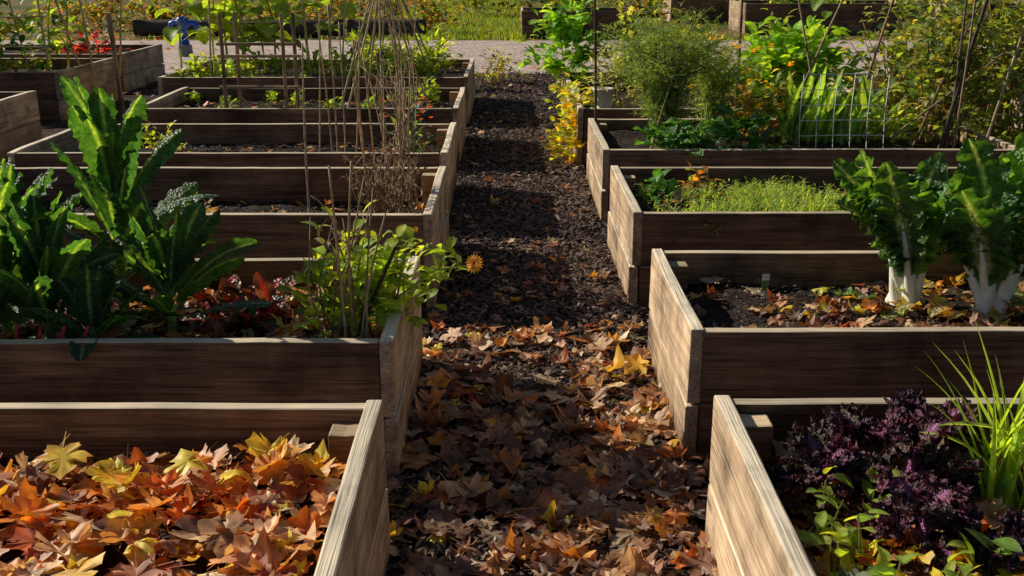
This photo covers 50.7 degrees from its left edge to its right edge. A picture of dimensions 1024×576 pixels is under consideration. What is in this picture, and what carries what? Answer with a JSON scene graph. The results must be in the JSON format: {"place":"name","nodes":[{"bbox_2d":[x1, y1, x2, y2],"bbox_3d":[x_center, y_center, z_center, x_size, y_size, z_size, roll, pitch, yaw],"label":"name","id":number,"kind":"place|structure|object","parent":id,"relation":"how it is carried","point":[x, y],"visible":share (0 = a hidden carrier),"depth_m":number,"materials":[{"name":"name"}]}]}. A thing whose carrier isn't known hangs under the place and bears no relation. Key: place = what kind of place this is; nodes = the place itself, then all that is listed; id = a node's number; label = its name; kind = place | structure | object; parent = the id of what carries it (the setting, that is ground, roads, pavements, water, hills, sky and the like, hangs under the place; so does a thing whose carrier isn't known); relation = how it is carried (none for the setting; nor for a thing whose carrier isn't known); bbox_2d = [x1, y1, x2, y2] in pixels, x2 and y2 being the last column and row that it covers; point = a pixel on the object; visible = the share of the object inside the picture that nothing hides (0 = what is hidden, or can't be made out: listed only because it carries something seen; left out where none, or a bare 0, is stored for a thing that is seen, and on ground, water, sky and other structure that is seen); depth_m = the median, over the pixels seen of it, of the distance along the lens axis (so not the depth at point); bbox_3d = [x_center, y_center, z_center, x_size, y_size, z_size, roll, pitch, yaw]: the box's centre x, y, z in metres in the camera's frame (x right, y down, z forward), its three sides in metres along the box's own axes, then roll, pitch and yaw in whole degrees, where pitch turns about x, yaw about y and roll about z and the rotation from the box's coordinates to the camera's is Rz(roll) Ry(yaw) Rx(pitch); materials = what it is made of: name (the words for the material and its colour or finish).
{"place":"outdoors","nodes":[
{"label":"outdoors","id":0,"kind":"place"},
{"bbox_2d":[366,0,516,40],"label":"lawn","id":1,"kind":"structure","parent":0,"point":[479,22],"depth_m":28.90,"materials":[{"name":"green plant"}]},
{"bbox_2d":[401,0,460,31],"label":"garden shrub","id":2,"kind":"object","parent":1,"relation":"on","point":[436,15],"visible":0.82,"depth_m":24.63,"materials":[{"name":"green plant"}]},
{"bbox_2d":[0,71,971,575],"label":"mulch path","id":3,"kind":"structure","parent":0,"point":[52,127],"depth_m":5.86,"materials":[{"name":"brown wood"}]},
{"bbox_2d":[0,91,42,159],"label":"raised garden bed","id":4,"kind":"object","parent":3,"relation":"on","point":[20,125],"visible":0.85,"depth_m":9.76,"materials":[{"name":"brown wood"}]},
{"bbox_2d":[0,57,118,119],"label":"raised garden bed","id":5,"kind":"object","parent":3,"relation":"on","point":[43,83],"visible":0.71,"depth_m":11.59,"materials":[{"name":"brown wood"}]},
{"bbox_2d":[0,0,76,71],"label":"tomato plant","id":6,"kind":"object","parent":5,"relation":"on","point":[38,65],"visible":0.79,"depth_m":12.08,"materials":[{"name":"green plant"}]},
{"bbox_2d":[23,0,75,71],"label":"bean plant","id":7,"kind":"object","parent":5,"relation":"on","point":[57,24],"visible":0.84,"depth_m":12.23,"materials":[{"name":"green plant"}]},
{"bbox_2d":[0,0,121,76],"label":"bamboo canes","id":8,"kind":"object","parent":5,"relation":"on","point":[69,38],"visible":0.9,"depth_m":11.99,"materials":[{"name":"brown wood"}]},
{"bbox_2d":[44,0,89,67],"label":"bean plant","id":9,"kind":"object","parent":5,"relation":"on","point":[55,18],"visible":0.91,"depth_m":12.26,"materials":[{"name":"green plant"}]},
{"bbox_2d":[0,44,164,90],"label":"raised garden bed","id":10,"kind":"object","parent":3,"relation":"on","point":[141,64],"visible":0.44,"depth_m":14.70,"materials":[{"name":"brown wood"}]},
{"bbox_2d":[53,25,132,53],"bbox_3d":[-5.560,-3.236,14.320,1.010,0.479,0.673,-5,18,-16],"label":"red chard","id":11,"kind":"object","parent":10,"relation":"on","point":[83,49],"visible":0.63,"depth_m":14.25,"materials":[{"name":"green plant"}]},
{"bbox_2d":[106,13,124,112],"bbox_3d":[-4.399,-2.493,11.999,0.048,1.100,0.048,-2,17,1],"label":"garden stake","id":12,"kind":"object","parent":3,"relation":"on","point":[115,58],"visible":0.96,"depth_m":11.97,"materials":[{"name":"brown wood"}]},
{"bbox_2d":[0,400,390,575],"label":"raised garden bed","id":13,"kind":"object","parent":3,"relation":"on","point":[356,537],"visible":0.51,"depth_m":3.04,"materials":[{"name":"brown wood"}]},
{"bbox_2d":[0,431,346,575],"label":"fallen leaves","id":14,"kind":"object","parent":13,"relation":"on","point":[248,535],"visible":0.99,"depth_m":2.69,"materials":[{"name":"orange plant"}]},
{"bbox_2d":[0,256,422,475],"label":"raised garden bed","id":15,"kind":"object","parent":3,"relation":"on","point":[385,368],"visible":0.48,"depth_m":3.59,"materials":[{"name":"brown wood"}]},
{"bbox_2d":[0,228,35,325],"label":"kale plant","id":16,"kind":"object","parent":15,"relation":"on","point":[12,313],"visible":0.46,"depth_m":3.79,"materials":[{"name":"green plant"}]},
{"bbox_2d":[0,265,56,338],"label":"kale plant","id":17,"kind":"object","parent":15,"relation":"on","point":[5,298],"visible":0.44,"depth_m":3.71,"materials":[{"name":"green plant"}]},
{"bbox_2d":[0,159,134,337],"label":"kale plant","id":18,"kind":"object","parent":15,"relation":"on","point":[8,259],"visible":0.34,"depth_m":3.87,"materials":[{"name":"green plant"}]},
{"bbox_2d":[3,157,131,296],"bbox_3d":[-1.979,-0.234,4.340,0.720,0.652,0.633,-14,22,-38],"label":"kale plant","id":19,"kind":"object","parent":15,"relation":"on","point":[10,175],"visible":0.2,"depth_m":4.25,"materials":[{"name":"green plant"}]},
{"bbox_2d":[18,263,159,360],"bbox_3d":[-1.443,0.107,3.691,0.496,0.383,0.507,0,17,0],"label":"kale plant","id":20,"kind":"object","parent":15,"relation":"on","point":[86,296],"visible":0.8,"depth_m":3.69,"materials":[{"name":"green plant"}]},
{"bbox_2d":[0,191,182,337],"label":"kale plant","id":21,"kind":"object","parent":15,"relation":"on","point":[39,252],"visible":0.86,"depth_m":3.71,"materials":[{"name":"green plant"}]},
{"bbox_2d":[24,75,218,311],"bbox_3d":[-1.498,-0.308,4.048,0.748,0.966,0.756,0,17,0],"label":"kale plant","id":22,"kind":"object","parent":15,"relation":"on","point":[110,153],"visible":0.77,"depth_m":3.98,"materials":[{"name":"green plant"}]},
{"bbox_2d":[110,185,272,331],"bbox_3d":[-1.249,-0.079,3.918,0.660,0.604,0.578,-11,20,-31],"label":"kale plant","id":23,"kind":"object","parent":15,"relation":"on","point":[162,256],"visible":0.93,"depth_m":3.89,"materials":[{"name":"green plant"}]},
{"bbox_2d":[178,272,295,331],"bbox_3d":[-1.067,0.057,4.127,0.497,0.161,0.442,0,17,0],"label":"red chard","id":24,"kind":"object","parent":15,"relation":"on","point":[264,287],"visible":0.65,"depth_m":4.17,"materials":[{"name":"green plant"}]},
{"bbox_2d":[296,196,382,337],"bbox_3d":[-0.594,-0.038,3.749,0.272,0.548,0.255,-11,20,-31],"label":"dried plant","id":25,"kind":"object","parent":15,"relation":"on","point":[367,230],"visible":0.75,"depth_m":3.75,"materials":[{"name":"brown plant"}]},
{"bbox_2d":[328,161,396,337],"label":"garden stakes","id":26,"kind":"object","parent":15,"relation":"on","point":[364,321],"visible":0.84,"depth_m":3.69,"materials":[{"name":"brown wood"}]},
{"bbox_2d":[269,200,474,337],"bbox_3d":[-0.474,-0.071,3.895,0.717,0.509,0.438,-11,20,-32],"label":"calendula plant","id":27,"kind":"object","parent":15,"relation":"on","point":[385,297],"visible":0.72,"depth_m":3.86,"materials":[{"name":"green plant"}]},
{"bbox_2d":[14,166,448,307],"bbox_3d":[-1.746,-0.307,5.967,2.729,0.513,1.276,0,17,0],"label":"raised garden bed","id":28,"kind":"object","parent":3,"relation":"on","point":[274,233],"visible":0.42,"depth_m":6.38,"materials":[{"name":"brown wood"}]},
{"bbox_2d":[302,0,419,212],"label":"bamboo canes","id":29,"kind":"object","parent":28,"relation":"on","point":[359,125],"visible":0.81,"depth_m":5.95,"materials":[{"name":"brown wood"}]},
{"bbox_2d":[340,138,431,212],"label":"dried plant","id":30,"kind":"object","parent":28,"relation":"on","point":[389,206],"visible":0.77,"depth_m":5.58,"materials":[{"name":"brown plant"}]},
{"bbox_2d":[359,55,431,212],"bbox_3d":[-0.621,-0.787,5.780,0.390,0.944,0.319,-2,17,-7],"label":"dried plant","id":31,"kind":"object","parent":28,"relation":"on","point":[397,164],"visible":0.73,"depth_m":5.75,"materials":[{"name":"brown plant"}]},
{"bbox_2d":[0,99,1023,338],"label":"fallen leaves","id":32,"kind":"object","parent":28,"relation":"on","point":[829,310],"visible":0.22,"depth_m":4.16,"materials":[{"name":"brown plant"}]},
{"bbox_2d":[0,67,1023,338],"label":"soil crumbs","id":33,"kind":"object","parent":28,"relation":"on","point":[196,105],"visible":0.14,"depth_m":4.60,"materials":[{"name":"brown soil"}]},
{"bbox_2d":[7,122,456,216],"bbox_3d":[-1.831,-0.819,7.631,2.840,0.513,1.313,0,17,0],"label":"raised garden bed","id":34,"kind":"object","parent":3,"relation":"on","point":[41,153],"visible":0.41,"depth_m":7.87,"materials":[{"name":"brown wood"}]},
{"bbox_2d":[175,139,419,151],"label":"dry twigs","id":35,"kind":"object","parent":34,"relation":"on","point":[236,148],"visible":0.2,"depth_m":7.73,"materials":[{"name":"brown wood"}]},
{"bbox_2d":[374,61,426,152],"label":"dried plant","id":36,"kind":"object","parent":34,"relation":"on","point":[385,77],"visible":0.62,"depth_m":7.36,"materials":[{"name":"brown plant"}]},
{"bbox_2d":[374,96,443,152],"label":"marigold plant","id":37,"kind":"object","parent":34,"relation":"on","point":[416,147],"visible":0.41,"depth_m":7.70,"materials":[{"name":"green plant"}]},
{"bbox_2d":[142,87,465,165],"bbox_3d":[-1.800,-1.472,9.749,2.712,0.515,1.504,0,17,0],"label":"raised garden bed","id":38,"kind":"object","parent":3,"relation":"on","point":[163,109],"visible":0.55,"depth_m":9.00,"materials":[{"name":"brown wood"}]},
{"bbox_2d":[216,12,301,107],"bbox_3d":[-2.150,-1.893,9.238,0.720,0.900,0.193,0,17,0],"label":"wooden trellis","id":39,"kind":"object","parent":38,"relation":"on","point":[283,56],"visible":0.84,"depth_m":9.18,"materials":[{"name":"brown wood"}]},
{"bbox_2d":[340,0,429,107],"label":"bamboo teepee","id":40,"kind":"object","parent":38,"relation":"on","point":[371,58],"visible":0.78,"depth_m":9.55,"materials":[{"name":"brown wood"}]},
{"bbox_2d":[380,6,426,107],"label":"dried plant","id":41,"kind":"object","parent":38,"relation":"on","point":[394,50],"visible":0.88,"depth_m":9.44,"materials":[{"name":"brown plant"}]},
{"bbox_2d":[158,58,474,123],"bbox_3d":[-2.075,-2.268,12.329,3.244,0.516,2.110,0,17,0],"label":"raised garden bed","id":42,"kind":"object","parent":3,"relation":"on","point":[170,82],"visible":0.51,"depth_m":11.28,"materials":[{"name":"brown wood"}]},
{"bbox_2d":[154,0,208,68],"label":"sunflower plant","id":43,"kind":"object","parent":42,"relation":"on","point":[171,36],"visible":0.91,"depth_m":12.18,"materials":[{"name":"green plant"}]},
{"bbox_2d":[169,52,221,76],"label":"lettuce plant","id":44,"kind":"object","parent":42,"relation":"on","point":[197,66],"visible":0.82,"depth_m":11.62,"materials":[{"name":"green plant"}]},
{"bbox_2d":[192,0,241,72],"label":"sunflower plant","id":45,"kind":"object","parent":42,"relation":"on","point":[203,37],"visible":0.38,"depth_m":12.49,"materials":[{"name":"green plant"}]},
{"bbox_2d":[200,1,265,58],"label":"sunflower plant","id":46,"kind":"object","parent":42,"relation":"on","point":[228,28],"visible":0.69,"depth_m":12.02,"materials":[{"name":"green plant"}]},
{"bbox_2d":[202,0,279,74],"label":"sunflower plant","id":47,"kind":"object","parent":42,"relation":"on","point":[245,39],"visible":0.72,"depth_m":11.81,"materials":[{"name":"green plant"}]},
{"bbox_2d":[233,47,271,76],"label":"lettuce plant","id":48,"kind":"object","parent":42,"relation":"on","point":[252,69],"visible":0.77,"depth_m":11.63,"materials":[{"name":"green plant"}]},
{"bbox_2d":[230,0,305,76],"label":"sunflower plant","id":49,"kind":"object","parent":42,"relation":"on","point":[284,8],"visible":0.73,"depth_m":11.83,"materials":[{"name":"green plant"}]},
{"bbox_2d":[208,0,345,76],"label":"bamboo canes","id":50,"kind":"object","parent":42,"relation":"on","point":[241,22],"visible":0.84,"depth_m":11.74,"materials":[{"name":"brown wood"}]},
{"bbox_2d":[293,0,371,74],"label":"sunflower plant","id":51,"kind":"object","parent":42,"relation":"on","point":[350,9],"visible":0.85,"depth_m":12.13,"materials":[{"name":"green plant"}]},
{"bbox_2d":[345,0,436,76],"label":"bamboo teepee","id":52,"kind":"object","parent":42,"relation":"on","point":[405,7],"visible":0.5,"depth_m":12.26,"materials":[{"name":"brown wood"}]},
{"bbox_2d":[402,49,439,76],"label":"lettuce plant","id":53,"kind":"object","parent":42,"relation":"on","point":[429,68],"visible":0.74,"depth_m":11.78,"materials":[{"name":"green plant"}]},
{"bbox_2d":[414,42,458,70],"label":"leafy greens","id":54,"kind":"object","parent":42,"relation":"on","point":[433,53],"visible":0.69,"depth_m":12.78,"materials":[{"name":"green plant"}]},
{"bbox_2d":[475,46,531,83],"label":"wild shrub","id":55,"kind":"object","parent":3,"relation":"on","point":[495,73],"visible":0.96,"depth_m":14.92,"materials":[{"name":"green plant"}]},
{"bbox_2d":[386,75,718,575],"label":"fallen leaves","id":56,"kind":"object","parent":3,"relation":"on","point":[555,509],"visible":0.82,"depth_m":3.65,"materials":[{"name":"brown plant"}]},
{"bbox_2d":[544,72,593,161],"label":"nasturtium plant","id":57,"kind":"object","parent":3,"relation":"on","point":[566,133],"visible":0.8,"depth_m":9.20,"materials":[{"name":"yellow plant"}]},
{"bbox_2d":[561,72,920,165],"bbox_3d":[1.975,-1.692,10.466,2.865,0.512,3.006,0,17,0],"label":"raised garden bed","id":58,"kind":"object","parent":3,"relation":"on","point":[613,112],"visible":0.15,"depth_m":9.15,"materials":[{"name":"brown wood"}]},
{"bbox_2d":[515,0,607,83],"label":"tall leafy plant","id":59,"kind":"object","parent":58,"relation":"on","point":[557,27],"visible":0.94,"depth_m":11.23,"materials":[{"name":"green plant"}]},
{"bbox_2d":[579,1,667,87],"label":"leafy shrub","id":60,"kind":"object","parent":58,"relation":"on","point":[619,6],"visible":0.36,"depth_m":11.06,"materials":[{"name":"green plant"}]},
{"bbox_2d":[719,0,875,102],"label":"broad leaf greens","id":61,"kind":"object","parent":58,"relation":"on","point":[789,44],"visible":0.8,"depth_m":10.05,"materials":[{"name":"green plant"}]},
{"bbox_2d":[607,165,956,306],"bbox_3d":[1.948,-0.312,5.983,2.726,0.514,1.245,0,17,0],"label":"raised garden bed","id":62,"kind":"object","parent":3,"relation":"on","point":[637,234],"visible":0.4,"depth_m":5.38,"materials":[{"name":"brown wood"}]},
{"bbox_2d":[634,168,679,203],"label":"leafy greens","id":63,"kind":"object","parent":62,"relation":"on","point":[658,181],"visible":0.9,"depth_m":6.04,"materials":[{"name":"green plant"}]},
{"bbox_2d":[677,161,722,192],"bbox_3d":[1.088,-0.640,6.289,0.269,0.208,0.247,-4,18,-13],"label":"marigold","id":64,"kind":"object","parent":62,"relation":"on","point":[695,180],"visible":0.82,"depth_m":6.29,"materials":[{"name":"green plant"}]},
{"bbox_2d":[632,175,955,235],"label":"carrot seedlings","id":65,"kind":"object","parent":62,"relation":"on","point":[770,205],"visible":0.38,"depth_m":5.92,"materials":[{"name":"green plant"}]},
{"bbox_2d":[586,118,1014,220],"bbox_3d":[1.969,-0.879,7.818,2.763,0.517,1.441,0,17,0],"label":"raised garden bed","id":66,"kind":"object","parent":3,"relation":"on","point":[611,142],"visible":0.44,"depth_m":7.09,"materials":[{"name":"brown wood"}]},
{"bbox_2d":[593,0,741,145],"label":"asparagus fern","id":67,"kind":"object","parent":66,"relation":"on","point":[657,75],"visible":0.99,"depth_m":7.57,"materials":[{"name":"green plant"}]},
{"bbox_2d":[633,102,789,158],"bbox_3d":[1.331,-1.037,7.254,1.069,0.368,0.615,0,17,0],"label":"leafy brassica","id":68,"kind":"object","parent":66,"relation":"on","point":[670,138],"visible":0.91,"depth_m":7.21,"materials":[{"name":"green plant"}]},
{"bbox_2d":[683,17,768,135],"bbox_3d":[1.526,-1.570,8.009,0.776,0.888,0.697,0,17,0],"label":"dill plant","id":69,"kind":"object","parent":66,"relation":"on","point":[709,82],"visible":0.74,"depth_m":7.98,"materials":[{"name":"green plant"}]},
{"bbox_2d":[698,68,804,137],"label":"marigold plant","id":70,"kind":"object","parent":66,"relation":"on","point":[754,104],"visible":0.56,"depth_m":8.04,"materials":[{"name":"green plant"}]},
{"bbox_2d":[593,0,1023,148],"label":"garden stakes","id":71,"kind":"object","parent":66,"relation":"on","point":[956,90],"visible":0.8,"depth_m":7.33,"materials":[{"name":"brown wood"}]},
{"bbox_2d":[748,63,903,144],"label":"romaine plants","id":72,"kind":"object","parent":66,"relation":"on","point":[788,122],"visible":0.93,"depth_m":7.75,"materials":[{"name":"green plant"}]},
{"bbox_2d":[798,73,889,147],"bbox_3d":[2.264,-1.185,7.386,0.598,0.557,0.030,0,17,0],"label":"wire trellis","id":73,"kind":"object","parent":66,"relation":"on","point":[850,120],"visible":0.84,"depth_m":7.37,"materials":[{"name":"grey metal"}]},
{"bbox_2d":[857,103,937,146],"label":"leafy greens","id":74,"kind":"object","parent":66,"relation":"on","point":[888,132],"visible":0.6,"depth_m":7.85,"materials":[{"name":"green plant"}]},
{"bbox_2d":[822,0,1023,145],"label":"tomato vines","id":75,"kind":"object","parent":66,"relation":"on","point":[939,111],"visible":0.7,"depth_m":7.79,"materials":[{"name":"green plant"}]},
{"bbox_2d":[647,249,1023,459],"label":"raised garden bed","id":76,"kind":"object","parent":3,"relation":"on","point":[697,366],"visible":0.68,"depth_m":3.72,"materials":[{"name":"brown wood"}]},
{"bbox_2d":[832,149,955,319],"bbox_3d":[1.538,-0.206,4.241,0.550,0.642,0.424,2,17,7],"label":"white stem chard","id":77,"kind":"object","parent":76,"relation":"on","point":[893,209],"visible":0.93,"depth_m":4.20,"materials":[{"name":"green plant"}]},
{"bbox_2d":[918,132,1023,319],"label":"white stem chard","id":78,"kind":"object","parent":76,"relation":"on","point":[980,231],"visible":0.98,"depth_m":4.05,"materials":[{"name":"green plant"}]},
{"bbox_2d":[705,395,1023,575],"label":"raised garden bed","id":79,"kind":"object","parent":3,"relation":"on","point":[749,530],"visible":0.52,"depth_m":2.89,"materials":[{"name":"brown wood"}]},
{"bbox_2d":[764,420,888,513],"bbox_3d":[0.798,0.475,2.805,0.311,0.220,0.314,16,23,42],"label":"purple curly kale","id":80,"kind":"object","parent":79,"relation":"on","point":[819,453],"visible":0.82,"depth_m":2.75,"materials":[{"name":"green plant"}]},
{"bbox_2d":[800,402,901,467],"bbox_3d":[0.930,0.427,2.941,0.275,0.232,0.304,-7,18,-21],"label":"purple curly kale","id":81,"kind":"object","parent":79,"relation":"on","point":[848,423],"visible":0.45,"depth_m":2.88,"materials":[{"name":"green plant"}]},
{"bbox_2d":[757,433,1023,575],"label":"fallen leaves","id":82,"kind":"object","parent":79,"relation":"on","point":[818,555],"visible":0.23,"depth_m":2.60,"materials":[{"name":"brown plant"}]},
{"bbox_2d":[796,465,1022,575],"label":"chard seedlings","id":83,"kind":"object","parent":79,"relation":"on","point":[849,535],"visible":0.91,"depth_m":2.42,"materials":[{"name":"green plant"}]},
{"bbox_2d":[846,464,985,575],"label":"purple curly kale","id":84,"kind":"object","parent":79,"relation":"on","point":[930,502],"visible":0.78,"depth_m":2.51,"materials":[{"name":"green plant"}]},
{"bbox_2d":[848,407,985,497],"bbox_3d":[1.032,0.453,2.749,0.368,0.295,0.321,0,17,0],"label":"purple curly kale","id":85,"kind":"object","parent":79,"relation":"on","point":[937,454],"visible":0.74,"depth_m":2.73,"materials":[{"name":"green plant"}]},
{"bbox_2d":[874,386,1002,483],"bbox_3d":[1.141,0.416,2.913,0.360,0.270,0.346,0,17,0],"label":"purple curly kale","id":86,"kind":"object","parent":79,"relation":"on","point":[906,401],"visible":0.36,"depth_m":2.90,"materials":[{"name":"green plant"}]},
{"bbox_2d":[916,313,1023,513],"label":"garlic plant","id":87,"kind":"object","parent":79,"relation":"on","point":[998,485],"visible":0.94,"depth_m":2.75,"materials":[{"name":"green plant"}]},
{"bbox_2d":[968,504,1023,575],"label":"purple curly kale","id":88,"kind":"object","parent":79,"relation":"on","point":[1011,520],"visible":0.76,"depth_m":2.39,"materials":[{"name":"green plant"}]},
{"bbox_2d":[833,0,1023,132],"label":"berry shrub","id":89,"kind":"object","parent":3,"relation":"on","point":[973,123],"visible":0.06,"depth_m":9.73,"materials":[{"name":"green plant"}]},
{"bbox_2d":[0,40,1010,73],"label":"gravel path","id":90,"kind":"structure","parent":0,"point":[469,48],"depth_m":20.16,"materials":[{"name":"grey gravel"}]},
{"bbox_2d":[167,16,198,56],"bbox_3d":[-5.687,-4.362,18.747,0.559,0.700,0.279,0,17,0],"label":"water standpipe","id":91,"kind":"object","parent":90,"relation":"on","point":[186,47],"visible":0.79,"depth_m":18.68,"materials":[{"name":"metal"}]},
{"bbox_2d":[0,0,1021,40],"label":"ground","id":92,"kind":"structure","parent":0,"point":[22,6],"depth_m":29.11,"materials":[{"name":"green plant"}]},
{"bbox_2d":[62,0,119,28],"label":"garden shrub","id":93,"kind":"object","parent":92,"relation":"on","point":[94,7],"visible":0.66,"depth_m":26.12,"materials":[{"name":"green plant"}]},
{"bbox_2d":[86,0,142,29],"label":"garden shrub","id":94,"kind":"object","parent":92,"relation":"on","point":[106,4],"visible":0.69,"depth_m":25.64,"materials":[{"name":"green plant"}]},
{"bbox_2d":[133,19,425,37],"bbox_3d":[-5.097,-5.718,23.773,6.452,0.406,0.456,0,17,0],"label":"log edging","id":95,"kind":"object","parent":92,"relation":"on","point":[147,27],"visible":0.43,"depth_m":23.62,"materials":[{"name":"brown wood"}]},
{"bbox_2d":[1,4,916,134],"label":"fallen leaves","id":96,"kind":"object","parent":92,"relation":"on","point":[136,36],"visible":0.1,"depth_m":26.09,"materials":[{"name":"brown plant"}]},
{"bbox_2d":[521,7,636,37],"bbox_3d":[1.454,-5.935,24.122,2.512,0.584,1.605,0,17,0],"label":"raised garden bed","id":97,"kind":"object","parent":92,"relation":"on","point":[606,16],"visible":0.56,"depth_m":23.37,"materials":[{"name":"brown wood"}]},
{"bbox_2d":[588,0,690,28],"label":"garden shrub","id":98,"kind":"object","parent":92,"relation":"on","point":[637,6],"visible":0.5,"depth_m":26.66,"materials":[{"name":"green plant"}]},
{"bbox_2d":[663,0,728,22],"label":"raised garden bed","id":99,"kind":"object","parent":92,"relation":"on","point":[722,6],"visible":0.41,"depth_m":28.61,"materials":[{"name":"brown wood"}]},
{"bbox_2d":[728,0,917,33],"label":"raised garden bed","id":100,"kind":"object","parent":92,"relation":"on","point":[849,15],"visible":0.72,"depth_m":24.59,"materials":[{"name":"brown wood"}]},
{"bbox_2d":[574,26,646,107],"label":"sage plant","id":101,"kind":"object","parent":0,"point":[634,94],"visible":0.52,"depth_m":9.47,"materials":[{"name":"green plant"}]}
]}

